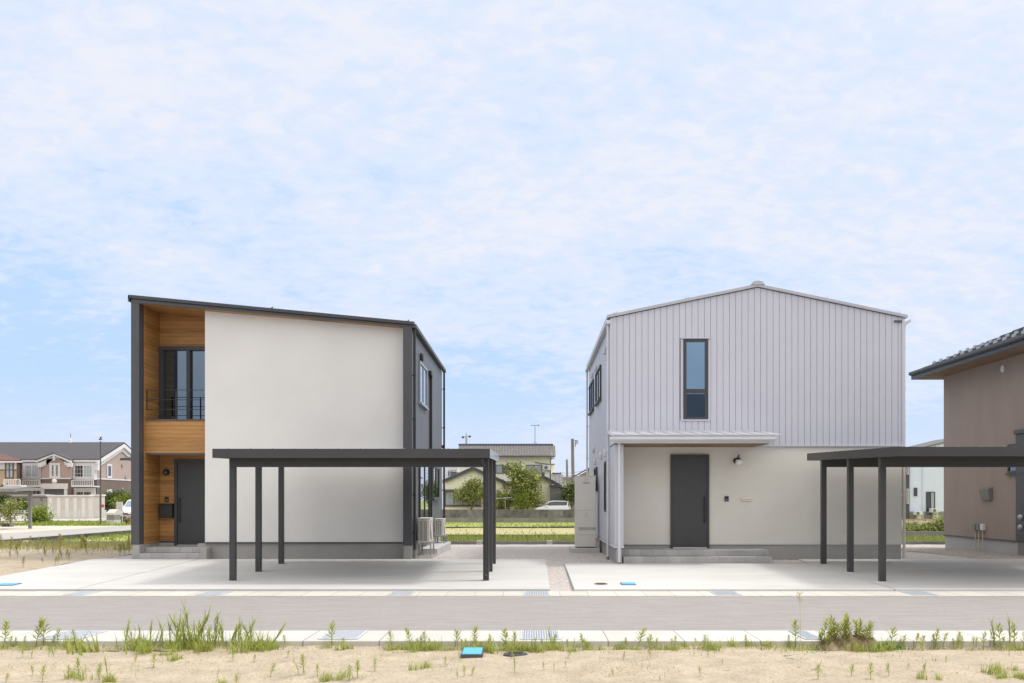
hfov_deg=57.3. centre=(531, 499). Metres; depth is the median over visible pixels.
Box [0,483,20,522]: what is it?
tree
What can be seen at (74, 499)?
door
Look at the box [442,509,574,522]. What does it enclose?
block wall
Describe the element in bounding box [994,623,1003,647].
leafy weed
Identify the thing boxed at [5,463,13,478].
window
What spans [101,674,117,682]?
grass tuft
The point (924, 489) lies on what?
white house
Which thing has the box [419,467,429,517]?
side window
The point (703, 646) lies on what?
grass tuft
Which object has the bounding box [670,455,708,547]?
door
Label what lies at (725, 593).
drain grate
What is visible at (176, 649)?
grass tuft
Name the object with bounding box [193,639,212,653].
grass tuft
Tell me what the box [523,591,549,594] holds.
drain grate
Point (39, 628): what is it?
leafy weed
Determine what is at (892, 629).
leafy weed
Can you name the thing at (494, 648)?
grass tuft
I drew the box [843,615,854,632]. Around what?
leafy weed
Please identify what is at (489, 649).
grass tuft
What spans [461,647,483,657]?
meter box lid
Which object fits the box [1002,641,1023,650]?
grass tuft
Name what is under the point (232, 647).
grass tuft
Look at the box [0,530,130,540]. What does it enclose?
retaining wall
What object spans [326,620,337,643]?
leafy weed
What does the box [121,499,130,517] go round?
parked car
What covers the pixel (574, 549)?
heater base
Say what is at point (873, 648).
grass tuft
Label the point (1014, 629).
leafy weed
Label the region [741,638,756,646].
grass tuft
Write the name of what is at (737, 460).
wall lamp
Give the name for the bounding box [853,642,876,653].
grass tuft
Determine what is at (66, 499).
door
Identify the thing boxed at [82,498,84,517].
door
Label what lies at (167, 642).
grass tuft
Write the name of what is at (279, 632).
reed
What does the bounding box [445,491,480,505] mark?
window
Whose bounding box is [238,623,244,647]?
reed
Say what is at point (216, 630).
reed
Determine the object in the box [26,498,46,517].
grey screen
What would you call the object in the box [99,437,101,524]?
lamp post
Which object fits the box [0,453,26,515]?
brick house
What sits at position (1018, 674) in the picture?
grass tuft
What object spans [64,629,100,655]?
grass tuft
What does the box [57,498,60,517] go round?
door
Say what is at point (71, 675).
grass tuft
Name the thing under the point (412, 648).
grass tuft
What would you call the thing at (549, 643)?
grass tuft
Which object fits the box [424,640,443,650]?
grass tuft
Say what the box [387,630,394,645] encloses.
leafy weed
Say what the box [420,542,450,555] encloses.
concrete pad
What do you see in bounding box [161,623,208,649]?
grass tuft
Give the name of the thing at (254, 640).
grass tuft
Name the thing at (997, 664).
grass tuft
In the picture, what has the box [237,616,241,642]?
reed
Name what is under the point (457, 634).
leafy weed
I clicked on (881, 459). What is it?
carport
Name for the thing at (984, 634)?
leafy weed
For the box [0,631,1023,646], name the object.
gutter
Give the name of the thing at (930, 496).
window
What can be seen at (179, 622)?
reed
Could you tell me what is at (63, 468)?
apartment house
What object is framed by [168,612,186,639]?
reed
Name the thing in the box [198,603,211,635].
reed
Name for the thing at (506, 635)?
leafy weed
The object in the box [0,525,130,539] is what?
side road
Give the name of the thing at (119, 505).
notice board
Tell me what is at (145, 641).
grass tuft
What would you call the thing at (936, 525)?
shrub
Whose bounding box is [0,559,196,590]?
pavement
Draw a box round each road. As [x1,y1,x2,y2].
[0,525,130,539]
[0,596,1023,630]
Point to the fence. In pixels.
(78, 514)
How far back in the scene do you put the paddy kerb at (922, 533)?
55.00 m
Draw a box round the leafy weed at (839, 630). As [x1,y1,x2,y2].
[837,622,844,642]
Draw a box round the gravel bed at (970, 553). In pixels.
[901,547,1023,558]
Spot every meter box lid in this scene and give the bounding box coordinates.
[0,583,21,585]
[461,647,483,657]
[620,582,635,584]
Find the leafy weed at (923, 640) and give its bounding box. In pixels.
[919,635,926,648]
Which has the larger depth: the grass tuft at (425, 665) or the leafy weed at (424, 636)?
the leafy weed at (424, 636)
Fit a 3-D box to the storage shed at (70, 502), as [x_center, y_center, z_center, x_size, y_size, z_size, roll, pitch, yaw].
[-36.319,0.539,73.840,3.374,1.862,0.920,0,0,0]
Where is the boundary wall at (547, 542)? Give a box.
[3,540,944,566]
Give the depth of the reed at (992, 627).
11.01 m
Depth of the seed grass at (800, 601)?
10.90 m
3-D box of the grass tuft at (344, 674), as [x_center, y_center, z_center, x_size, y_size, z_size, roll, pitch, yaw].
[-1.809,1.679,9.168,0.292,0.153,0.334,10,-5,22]
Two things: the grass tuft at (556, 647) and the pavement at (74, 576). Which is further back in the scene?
the pavement at (74, 576)
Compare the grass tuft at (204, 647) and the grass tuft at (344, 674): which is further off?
the grass tuft at (204, 647)
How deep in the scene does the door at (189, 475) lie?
24.70 m
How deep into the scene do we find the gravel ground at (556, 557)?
24.88 m
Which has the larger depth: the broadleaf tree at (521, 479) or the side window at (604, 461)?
the broadleaf tree at (521, 479)
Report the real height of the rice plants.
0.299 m
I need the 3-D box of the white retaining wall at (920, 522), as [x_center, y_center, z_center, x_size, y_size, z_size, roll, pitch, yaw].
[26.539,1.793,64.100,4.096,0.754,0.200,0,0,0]
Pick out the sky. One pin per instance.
(502, 180)
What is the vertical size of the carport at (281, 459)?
2.734 m
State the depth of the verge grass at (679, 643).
10.83 m
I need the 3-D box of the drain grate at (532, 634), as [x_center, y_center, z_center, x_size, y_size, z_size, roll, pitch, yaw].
[0.110,1.653,11.500,0.483,0.012,0.720,0,0,0]
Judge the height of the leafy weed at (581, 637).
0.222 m
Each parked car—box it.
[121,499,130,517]
[535,501,569,508]
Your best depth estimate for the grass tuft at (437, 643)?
10.99 m
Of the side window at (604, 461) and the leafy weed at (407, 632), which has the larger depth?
the side window at (604, 461)
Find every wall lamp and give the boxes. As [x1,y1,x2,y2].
[163,469,169,475]
[733,455,741,464]
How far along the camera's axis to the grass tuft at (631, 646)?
10.87 m
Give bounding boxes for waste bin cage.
[106,509,120,524]
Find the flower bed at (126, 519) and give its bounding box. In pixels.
[101,512,130,522]
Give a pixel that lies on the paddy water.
(573, 540)
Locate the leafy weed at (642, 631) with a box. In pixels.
[634,627,646,645]
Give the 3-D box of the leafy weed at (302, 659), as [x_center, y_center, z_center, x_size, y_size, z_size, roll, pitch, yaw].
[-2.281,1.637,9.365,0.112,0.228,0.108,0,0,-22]
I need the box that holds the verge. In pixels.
[5,522,128,525]
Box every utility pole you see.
[566,459,568,505]
[571,439,577,508]
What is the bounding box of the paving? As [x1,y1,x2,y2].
[0,526,112,533]
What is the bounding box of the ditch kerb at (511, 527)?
[446,527,573,527]
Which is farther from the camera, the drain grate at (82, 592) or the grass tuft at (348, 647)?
the drain grate at (82, 592)
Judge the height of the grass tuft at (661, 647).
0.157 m
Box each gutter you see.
[0,591,1023,595]
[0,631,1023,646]
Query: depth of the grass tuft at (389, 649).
10.73 m
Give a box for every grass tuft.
[63,671,75,679]
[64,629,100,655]
[69,665,92,681]
[94,671,116,681]
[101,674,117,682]
[115,634,158,654]
[119,633,145,650]
[129,633,164,649]
[159,652,179,661]
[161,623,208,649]
[161,645,176,656]
[164,635,178,648]
[164,639,187,652]
[177,621,233,648]
[191,636,224,652]
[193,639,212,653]
[223,631,262,653]
[234,631,269,650]
[237,628,278,650]
[251,639,278,651]
[311,673,330,682]
[317,638,332,648]
[317,668,339,681]
[333,640,350,650]
[333,666,352,678]
[344,642,353,649]
[379,643,402,650]
[402,640,422,651]
[403,661,423,670]
[417,642,434,651]
[418,658,434,668]
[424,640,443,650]
[427,638,444,649]
[442,643,456,650]
[474,640,497,653]
[481,639,499,653]
[498,637,515,650]
[505,642,513,651]
[510,638,527,651]
[513,639,528,651]
[523,645,537,652]
[524,640,546,652]
[532,643,548,652]
[537,633,562,650]
[548,642,564,651]
[565,641,581,653]
[611,641,626,649]
[616,641,632,649]
[629,641,645,649]
[651,643,668,649]
[691,638,720,649]
[699,640,715,652]
[700,639,723,651]
[726,635,743,647]
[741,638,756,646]
[838,641,856,651]
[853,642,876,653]
[864,638,889,652]
[874,634,903,651]
[916,668,931,679]
[928,672,948,680]
[981,660,1001,675]
[990,661,1008,670]
[991,672,1003,678]
[999,669,1011,678]
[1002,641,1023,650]
[1004,666,1023,679]
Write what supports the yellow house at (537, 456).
on the yard ground
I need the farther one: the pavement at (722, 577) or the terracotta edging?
the terracotta edging
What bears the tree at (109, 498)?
on the parking ground at (59, 519)
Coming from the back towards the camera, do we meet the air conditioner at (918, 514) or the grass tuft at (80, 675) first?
the air conditioner at (918, 514)
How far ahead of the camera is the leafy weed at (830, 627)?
10.82 m
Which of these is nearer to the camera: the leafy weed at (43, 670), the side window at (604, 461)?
the leafy weed at (43, 670)
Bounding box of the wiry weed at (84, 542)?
[81,535,89,553]
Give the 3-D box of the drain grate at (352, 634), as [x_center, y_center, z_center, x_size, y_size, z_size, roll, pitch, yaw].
[-2.302,1.653,11.500,0.474,0.012,0.720,0,0,0]
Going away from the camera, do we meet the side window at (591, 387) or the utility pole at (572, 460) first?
the side window at (591, 387)
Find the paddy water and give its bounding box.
[447,536,944,540]
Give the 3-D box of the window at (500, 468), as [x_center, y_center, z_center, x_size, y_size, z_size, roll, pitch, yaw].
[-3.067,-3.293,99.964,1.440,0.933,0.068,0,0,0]
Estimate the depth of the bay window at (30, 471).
94.40 m
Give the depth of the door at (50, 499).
73.47 m
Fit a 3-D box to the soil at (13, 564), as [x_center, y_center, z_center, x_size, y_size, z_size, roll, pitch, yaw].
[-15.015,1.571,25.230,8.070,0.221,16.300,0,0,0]
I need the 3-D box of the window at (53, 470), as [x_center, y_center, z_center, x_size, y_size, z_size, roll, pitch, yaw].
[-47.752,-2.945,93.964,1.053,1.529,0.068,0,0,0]
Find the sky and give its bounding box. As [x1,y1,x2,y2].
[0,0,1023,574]
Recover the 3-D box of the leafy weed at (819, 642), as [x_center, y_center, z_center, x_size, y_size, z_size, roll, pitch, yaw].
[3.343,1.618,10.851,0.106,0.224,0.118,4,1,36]
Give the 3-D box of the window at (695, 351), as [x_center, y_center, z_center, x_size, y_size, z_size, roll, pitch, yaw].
[4.111,-3.027,23.435,0.622,2.003,0.050,0,0,0]
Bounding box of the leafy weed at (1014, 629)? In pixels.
[1008,622,1017,647]
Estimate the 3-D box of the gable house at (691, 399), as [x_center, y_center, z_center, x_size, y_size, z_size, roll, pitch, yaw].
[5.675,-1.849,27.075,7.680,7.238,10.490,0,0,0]
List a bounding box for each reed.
[124,618,130,645]
[127,625,134,649]
[149,620,154,639]
[158,626,163,647]
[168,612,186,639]
[168,620,172,642]
[175,610,183,633]
[177,617,187,640]
[179,598,191,637]
[181,613,187,641]
[194,621,202,648]
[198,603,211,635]
[206,627,214,644]
[212,607,222,644]
[212,610,221,637]
[215,622,226,644]
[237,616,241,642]
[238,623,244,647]
[267,620,286,650]
[990,619,995,643]
[1004,610,1012,643]
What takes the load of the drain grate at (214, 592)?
on the gutter at (516, 593)
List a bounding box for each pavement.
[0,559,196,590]
[78,559,549,590]
[564,563,892,590]
[798,559,1023,590]
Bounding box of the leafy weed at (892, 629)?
[887,626,897,642]
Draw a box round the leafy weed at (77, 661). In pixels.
[73,656,82,675]
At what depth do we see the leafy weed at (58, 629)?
11.04 m
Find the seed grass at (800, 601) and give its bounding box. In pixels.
[796,590,802,632]
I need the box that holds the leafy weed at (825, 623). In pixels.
[820,618,828,635]
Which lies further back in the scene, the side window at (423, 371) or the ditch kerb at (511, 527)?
the ditch kerb at (511, 527)
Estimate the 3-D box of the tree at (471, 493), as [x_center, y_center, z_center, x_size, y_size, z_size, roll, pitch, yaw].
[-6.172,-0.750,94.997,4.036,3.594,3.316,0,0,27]
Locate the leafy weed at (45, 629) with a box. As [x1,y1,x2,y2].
[34,616,50,644]
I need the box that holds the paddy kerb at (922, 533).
[902,531,943,536]
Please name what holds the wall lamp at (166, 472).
attached to the frame house at (207, 378)
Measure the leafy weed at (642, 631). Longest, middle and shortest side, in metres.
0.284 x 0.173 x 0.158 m
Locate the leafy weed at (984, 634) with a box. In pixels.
[977,631,987,645]
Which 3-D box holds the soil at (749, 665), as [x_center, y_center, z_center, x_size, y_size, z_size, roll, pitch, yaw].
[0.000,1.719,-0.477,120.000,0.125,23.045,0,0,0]
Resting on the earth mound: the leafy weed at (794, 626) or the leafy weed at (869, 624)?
the leafy weed at (869, 624)
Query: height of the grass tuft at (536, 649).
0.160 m
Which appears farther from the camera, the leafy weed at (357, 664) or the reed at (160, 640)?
the reed at (160, 640)
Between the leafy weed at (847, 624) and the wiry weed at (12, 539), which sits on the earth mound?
the leafy weed at (847, 624)
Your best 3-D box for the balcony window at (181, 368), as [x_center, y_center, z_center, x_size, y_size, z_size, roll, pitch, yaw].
[-9.001,-2.727,24.705,1.578,2.625,0.150,0,0,0]
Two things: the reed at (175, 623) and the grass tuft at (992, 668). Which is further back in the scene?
the reed at (175, 623)
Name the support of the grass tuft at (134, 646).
on the soil at (749, 665)
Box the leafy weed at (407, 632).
[404,627,413,643]
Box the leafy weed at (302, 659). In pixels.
[299,653,307,672]
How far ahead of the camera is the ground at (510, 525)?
81.62 m
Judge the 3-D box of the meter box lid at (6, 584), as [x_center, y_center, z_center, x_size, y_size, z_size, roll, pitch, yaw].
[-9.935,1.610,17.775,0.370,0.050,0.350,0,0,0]
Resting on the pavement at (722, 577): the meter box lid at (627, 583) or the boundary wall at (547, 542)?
the meter box lid at (627, 583)
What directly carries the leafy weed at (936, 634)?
on the soil at (749, 665)
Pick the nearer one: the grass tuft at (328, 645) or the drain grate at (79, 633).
the grass tuft at (328, 645)
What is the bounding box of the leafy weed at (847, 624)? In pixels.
[841,619,852,641]
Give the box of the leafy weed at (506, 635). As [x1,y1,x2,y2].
[500,628,509,648]
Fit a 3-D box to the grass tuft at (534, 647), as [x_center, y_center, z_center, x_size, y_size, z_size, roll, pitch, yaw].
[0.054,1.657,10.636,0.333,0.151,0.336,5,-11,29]
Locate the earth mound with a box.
[814,633,876,651]
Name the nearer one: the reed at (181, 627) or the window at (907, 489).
the reed at (181, 627)
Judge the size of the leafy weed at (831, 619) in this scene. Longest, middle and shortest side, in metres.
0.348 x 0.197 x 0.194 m
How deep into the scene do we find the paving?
48.26 m
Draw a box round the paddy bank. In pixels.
[446,528,574,534]
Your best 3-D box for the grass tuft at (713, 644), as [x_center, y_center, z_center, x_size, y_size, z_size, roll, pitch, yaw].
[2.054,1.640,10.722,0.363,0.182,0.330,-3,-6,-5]
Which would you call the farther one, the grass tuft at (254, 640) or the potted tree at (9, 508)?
the potted tree at (9, 508)
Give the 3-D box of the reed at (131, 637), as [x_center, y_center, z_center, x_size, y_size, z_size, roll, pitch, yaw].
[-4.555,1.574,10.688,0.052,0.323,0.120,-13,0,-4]
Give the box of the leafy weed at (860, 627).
[857,618,866,636]
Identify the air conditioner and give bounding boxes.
[416,517,435,558]
[434,518,446,542]
[543,465,550,470]
[913,511,921,518]
[929,508,938,518]
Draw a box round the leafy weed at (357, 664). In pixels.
[353,658,359,677]
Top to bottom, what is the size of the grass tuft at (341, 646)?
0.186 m
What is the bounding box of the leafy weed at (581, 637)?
[578,632,584,650]
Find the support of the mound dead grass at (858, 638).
on the soil at (749, 665)
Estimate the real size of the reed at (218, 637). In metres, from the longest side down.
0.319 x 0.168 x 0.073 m
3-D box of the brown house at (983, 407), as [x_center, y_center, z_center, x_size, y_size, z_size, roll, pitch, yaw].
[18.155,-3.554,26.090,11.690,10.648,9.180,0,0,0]
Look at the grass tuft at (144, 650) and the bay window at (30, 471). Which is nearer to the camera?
the grass tuft at (144, 650)
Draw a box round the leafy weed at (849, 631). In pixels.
[843,619,851,636]
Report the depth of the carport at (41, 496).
74.45 m
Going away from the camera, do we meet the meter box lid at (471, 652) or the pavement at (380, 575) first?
the meter box lid at (471, 652)
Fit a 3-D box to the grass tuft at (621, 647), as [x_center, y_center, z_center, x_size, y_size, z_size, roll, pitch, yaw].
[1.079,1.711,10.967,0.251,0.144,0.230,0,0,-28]
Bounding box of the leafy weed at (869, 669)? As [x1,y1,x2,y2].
[866,663,874,679]
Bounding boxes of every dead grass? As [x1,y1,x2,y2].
[806,630,898,650]
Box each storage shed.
[46,495,93,518]
[90,494,105,517]
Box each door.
[49,498,52,511]
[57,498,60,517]
[65,498,68,517]
[73,498,76,517]
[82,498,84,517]
[93,497,98,515]
[174,460,204,545]
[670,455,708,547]
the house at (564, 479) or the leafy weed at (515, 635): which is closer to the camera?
the leafy weed at (515, 635)
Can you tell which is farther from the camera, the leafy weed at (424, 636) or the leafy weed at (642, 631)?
the leafy weed at (642, 631)
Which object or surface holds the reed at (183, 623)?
on the soil at (749, 665)
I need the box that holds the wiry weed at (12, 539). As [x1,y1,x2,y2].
[8,537,13,549]
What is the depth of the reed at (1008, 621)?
10.99 m
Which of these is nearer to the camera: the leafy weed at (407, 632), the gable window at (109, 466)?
the leafy weed at (407, 632)
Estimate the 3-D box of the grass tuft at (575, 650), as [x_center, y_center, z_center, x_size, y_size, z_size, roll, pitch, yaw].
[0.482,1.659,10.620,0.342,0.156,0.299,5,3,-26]
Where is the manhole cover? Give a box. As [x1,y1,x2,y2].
[503,651,527,656]
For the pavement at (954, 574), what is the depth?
19.84 m
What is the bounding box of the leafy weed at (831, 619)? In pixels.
[827,614,842,637]
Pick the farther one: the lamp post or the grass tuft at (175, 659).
the lamp post
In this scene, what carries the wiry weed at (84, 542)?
on the soil at (13, 564)
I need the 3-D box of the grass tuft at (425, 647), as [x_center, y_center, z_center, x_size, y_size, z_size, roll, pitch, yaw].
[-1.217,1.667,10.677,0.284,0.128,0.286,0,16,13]
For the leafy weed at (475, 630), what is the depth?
11.01 m
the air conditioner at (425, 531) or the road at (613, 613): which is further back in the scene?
the air conditioner at (425, 531)
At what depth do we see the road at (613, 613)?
13.92 m
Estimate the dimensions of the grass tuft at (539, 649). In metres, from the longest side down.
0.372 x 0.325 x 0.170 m
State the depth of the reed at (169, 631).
10.95 m
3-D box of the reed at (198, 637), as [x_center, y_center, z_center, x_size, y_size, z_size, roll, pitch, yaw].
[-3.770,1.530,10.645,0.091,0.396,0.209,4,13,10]
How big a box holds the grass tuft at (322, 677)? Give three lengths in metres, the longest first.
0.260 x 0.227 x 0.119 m
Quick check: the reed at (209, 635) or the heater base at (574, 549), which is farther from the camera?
the heater base at (574, 549)
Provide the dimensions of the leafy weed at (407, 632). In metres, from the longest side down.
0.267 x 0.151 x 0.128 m
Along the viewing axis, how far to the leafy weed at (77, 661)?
9.24 m
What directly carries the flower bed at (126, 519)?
on the verge
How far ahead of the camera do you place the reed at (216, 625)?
11.02 m
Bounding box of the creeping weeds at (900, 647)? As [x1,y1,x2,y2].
[860,640,913,650]
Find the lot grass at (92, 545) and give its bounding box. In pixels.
[0,539,131,555]
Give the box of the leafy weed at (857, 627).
[853,618,863,639]
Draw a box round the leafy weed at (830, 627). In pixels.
[825,619,835,639]
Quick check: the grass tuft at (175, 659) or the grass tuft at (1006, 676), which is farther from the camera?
the grass tuft at (175, 659)
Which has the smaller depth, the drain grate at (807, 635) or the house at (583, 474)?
the drain grate at (807, 635)
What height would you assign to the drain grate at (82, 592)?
0.012 m
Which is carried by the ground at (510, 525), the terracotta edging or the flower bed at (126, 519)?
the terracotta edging
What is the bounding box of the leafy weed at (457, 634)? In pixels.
[452,628,461,648]
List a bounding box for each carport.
[0,487,43,528]
[8,494,53,505]
[212,448,498,580]
[807,446,1023,580]
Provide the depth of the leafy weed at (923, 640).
10.95 m
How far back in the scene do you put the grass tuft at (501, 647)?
10.91 m
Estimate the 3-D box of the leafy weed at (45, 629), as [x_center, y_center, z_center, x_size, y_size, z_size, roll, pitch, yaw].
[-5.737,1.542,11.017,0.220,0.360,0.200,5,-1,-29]
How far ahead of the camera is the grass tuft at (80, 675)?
9.03 m
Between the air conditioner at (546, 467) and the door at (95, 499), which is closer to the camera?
the door at (95, 499)
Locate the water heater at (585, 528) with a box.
[574,476,595,547]
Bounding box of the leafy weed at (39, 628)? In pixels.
[29,620,44,644]
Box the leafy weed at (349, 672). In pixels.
[346,664,352,678]
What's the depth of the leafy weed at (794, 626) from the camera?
11.01 m
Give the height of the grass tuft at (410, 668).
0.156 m
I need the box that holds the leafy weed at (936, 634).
[931,627,939,646]
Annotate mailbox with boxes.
[159,503,173,517]
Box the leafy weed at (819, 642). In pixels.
[816,631,824,645]
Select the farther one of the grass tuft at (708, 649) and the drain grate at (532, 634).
the drain grate at (532, 634)
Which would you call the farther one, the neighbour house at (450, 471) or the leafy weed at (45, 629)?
the neighbour house at (450, 471)
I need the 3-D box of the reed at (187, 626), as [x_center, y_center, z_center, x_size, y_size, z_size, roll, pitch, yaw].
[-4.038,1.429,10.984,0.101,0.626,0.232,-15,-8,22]
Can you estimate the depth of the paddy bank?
60.50 m
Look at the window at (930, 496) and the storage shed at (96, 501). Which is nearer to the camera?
the window at (930, 496)
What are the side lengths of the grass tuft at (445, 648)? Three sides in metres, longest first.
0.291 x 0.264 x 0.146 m
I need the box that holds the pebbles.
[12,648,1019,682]
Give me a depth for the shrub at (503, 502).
94.53 m
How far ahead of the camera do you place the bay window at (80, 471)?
94.40 m
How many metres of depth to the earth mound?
10.76 m
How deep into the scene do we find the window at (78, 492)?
94.56 m
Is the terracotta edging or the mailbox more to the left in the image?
the mailbox
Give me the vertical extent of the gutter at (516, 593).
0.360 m
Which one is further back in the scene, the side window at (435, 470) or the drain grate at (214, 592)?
the side window at (435, 470)
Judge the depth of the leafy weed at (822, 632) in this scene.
10.85 m
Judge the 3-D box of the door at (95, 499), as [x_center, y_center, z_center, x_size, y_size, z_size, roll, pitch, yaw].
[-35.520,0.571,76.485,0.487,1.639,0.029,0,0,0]
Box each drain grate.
[37,630,106,639]
[63,591,100,594]
[196,591,232,594]
[318,630,367,639]
[388,591,415,594]
[520,630,560,639]
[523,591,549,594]
[709,591,741,594]
[788,630,823,639]
[898,591,938,594]
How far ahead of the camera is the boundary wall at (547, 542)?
33.40 m
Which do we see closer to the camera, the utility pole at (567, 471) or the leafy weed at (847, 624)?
the leafy weed at (847, 624)
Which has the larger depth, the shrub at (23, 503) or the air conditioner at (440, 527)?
the shrub at (23, 503)
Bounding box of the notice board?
[116,502,122,522]
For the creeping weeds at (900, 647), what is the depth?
10.75 m
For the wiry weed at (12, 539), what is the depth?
27.01 m
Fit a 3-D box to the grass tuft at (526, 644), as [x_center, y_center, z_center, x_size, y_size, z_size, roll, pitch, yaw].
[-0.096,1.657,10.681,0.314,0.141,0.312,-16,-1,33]
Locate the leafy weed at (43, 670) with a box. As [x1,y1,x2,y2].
[39,664,47,681]
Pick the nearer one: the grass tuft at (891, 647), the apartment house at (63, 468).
the grass tuft at (891, 647)
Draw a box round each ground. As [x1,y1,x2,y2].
[1,515,129,520]
[62,523,574,540]
[102,544,975,590]
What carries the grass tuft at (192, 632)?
on the soil at (749, 665)
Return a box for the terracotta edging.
[902,519,938,520]
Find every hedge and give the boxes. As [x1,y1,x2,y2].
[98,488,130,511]
[110,491,130,508]
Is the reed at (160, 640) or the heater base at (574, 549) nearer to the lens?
the reed at (160, 640)
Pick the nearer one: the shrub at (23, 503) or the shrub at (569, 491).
the shrub at (23, 503)
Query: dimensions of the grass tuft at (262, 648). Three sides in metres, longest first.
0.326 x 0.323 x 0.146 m
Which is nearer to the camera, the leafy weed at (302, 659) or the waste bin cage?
the leafy weed at (302, 659)
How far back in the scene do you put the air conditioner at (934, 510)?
71.30 m
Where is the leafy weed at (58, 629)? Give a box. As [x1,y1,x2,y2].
[53,628,60,642]
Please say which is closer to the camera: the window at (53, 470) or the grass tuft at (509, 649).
the grass tuft at (509, 649)
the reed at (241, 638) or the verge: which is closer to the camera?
the reed at (241, 638)
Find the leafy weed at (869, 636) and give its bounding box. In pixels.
[864,624,874,637]
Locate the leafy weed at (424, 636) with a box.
[420,631,427,642]
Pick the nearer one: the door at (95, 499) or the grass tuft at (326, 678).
the grass tuft at (326, 678)
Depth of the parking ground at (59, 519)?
70.53 m
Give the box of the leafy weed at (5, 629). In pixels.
[0,619,12,643]
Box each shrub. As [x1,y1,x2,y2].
[12,498,27,513]
[21,500,55,522]
[496,488,517,508]
[509,489,534,508]
[558,478,574,508]
[902,514,943,530]
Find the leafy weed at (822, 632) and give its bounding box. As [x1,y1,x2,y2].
[817,629,825,644]
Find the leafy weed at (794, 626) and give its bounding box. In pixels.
[790,619,802,646]
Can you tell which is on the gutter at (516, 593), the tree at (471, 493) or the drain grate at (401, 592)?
the drain grate at (401, 592)
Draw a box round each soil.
[0,544,131,575]
[0,645,1023,682]
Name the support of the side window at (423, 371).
in the frame house at (207, 378)
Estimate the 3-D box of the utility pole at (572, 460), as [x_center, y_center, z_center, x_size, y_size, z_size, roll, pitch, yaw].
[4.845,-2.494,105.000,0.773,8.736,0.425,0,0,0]
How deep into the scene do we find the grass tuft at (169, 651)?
10.45 m
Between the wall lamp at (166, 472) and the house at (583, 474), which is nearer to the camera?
the wall lamp at (166, 472)
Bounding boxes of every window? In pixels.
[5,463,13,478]
[24,465,38,477]
[49,463,59,477]
[74,465,92,477]
[75,491,91,494]
[107,464,111,477]
[159,346,204,418]
[418,360,428,410]
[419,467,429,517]
[432,467,440,500]
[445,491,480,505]
[496,465,507,473]
[527,465,541,473]
[588,379,593,415]
[594,365,600,406]
[594,467,597,491]
[604,461,605,511]
[683,339,707,418]
[907,489,908,503]
[926,492,934,513]
[1005,444,1023,474]
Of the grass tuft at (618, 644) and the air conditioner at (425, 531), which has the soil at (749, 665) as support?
the grass tuft at (618, 644)
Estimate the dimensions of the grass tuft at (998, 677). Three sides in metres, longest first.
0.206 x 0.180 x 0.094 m
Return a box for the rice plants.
[440,532,944,540]
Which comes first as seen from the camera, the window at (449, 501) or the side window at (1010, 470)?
the side window at (1010, 470)
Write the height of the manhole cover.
0.045 m
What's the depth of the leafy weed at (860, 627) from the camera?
10.83 m
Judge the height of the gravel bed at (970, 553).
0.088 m
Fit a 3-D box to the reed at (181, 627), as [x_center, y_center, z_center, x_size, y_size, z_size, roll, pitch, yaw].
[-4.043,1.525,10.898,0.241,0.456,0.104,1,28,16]
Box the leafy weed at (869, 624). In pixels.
[861,620,874,638]
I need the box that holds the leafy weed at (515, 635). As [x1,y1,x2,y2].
[511,630,518,642]
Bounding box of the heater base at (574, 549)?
[569,546,599,552]
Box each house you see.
[0,442,130,513]
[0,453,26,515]
[128,295,445,558]
[442,444,566,508]
[442,467,458,508]
[561,477,570,508]
[570,468,588,478]
[585,281,910,563]
[902,439,943,518]
[908,327,1023,554]
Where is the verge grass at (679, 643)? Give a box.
[0,640,1023,678]
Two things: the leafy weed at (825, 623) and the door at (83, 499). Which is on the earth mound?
the leafy weed at (825, 623)
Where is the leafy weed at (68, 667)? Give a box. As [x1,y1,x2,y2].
[65,664,71,678]
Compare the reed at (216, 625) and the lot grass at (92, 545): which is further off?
the lot grass at (92, 545)
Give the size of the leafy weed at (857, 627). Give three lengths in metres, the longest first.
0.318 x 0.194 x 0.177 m
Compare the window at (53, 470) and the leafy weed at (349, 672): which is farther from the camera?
the window at (53, 470)
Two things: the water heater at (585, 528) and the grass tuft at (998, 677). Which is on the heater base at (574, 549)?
the water heater at (585, 528)
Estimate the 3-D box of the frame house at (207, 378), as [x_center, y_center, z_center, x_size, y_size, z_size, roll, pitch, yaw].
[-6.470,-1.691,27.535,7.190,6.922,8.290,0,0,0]
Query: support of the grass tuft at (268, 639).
on the soil at (749, 665)
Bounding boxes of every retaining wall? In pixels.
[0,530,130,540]
[902,521,934,527]
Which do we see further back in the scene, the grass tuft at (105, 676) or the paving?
the paving
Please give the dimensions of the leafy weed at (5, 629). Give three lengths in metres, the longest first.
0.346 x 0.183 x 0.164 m
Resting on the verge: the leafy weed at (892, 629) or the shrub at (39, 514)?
the shrub at (39, 514)
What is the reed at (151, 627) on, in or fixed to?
on the soil at (749, 665)
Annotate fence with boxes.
[0,510,105,521]
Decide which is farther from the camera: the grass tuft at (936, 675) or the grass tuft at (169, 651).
the grass tuft at (169, 651)
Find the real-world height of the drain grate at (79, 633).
0.012 m
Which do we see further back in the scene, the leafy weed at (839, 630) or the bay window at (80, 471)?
the bay window at (80, 471)
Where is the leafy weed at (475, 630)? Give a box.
[470,625,479,642]
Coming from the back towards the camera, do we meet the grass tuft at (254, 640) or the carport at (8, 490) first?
the carport at (8, 490)
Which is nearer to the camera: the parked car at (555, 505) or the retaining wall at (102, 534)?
the retaining wall at (102, 534)
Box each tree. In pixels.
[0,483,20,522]
[0,498,25,523]
[450,475,482,508]
[501,459,545,508]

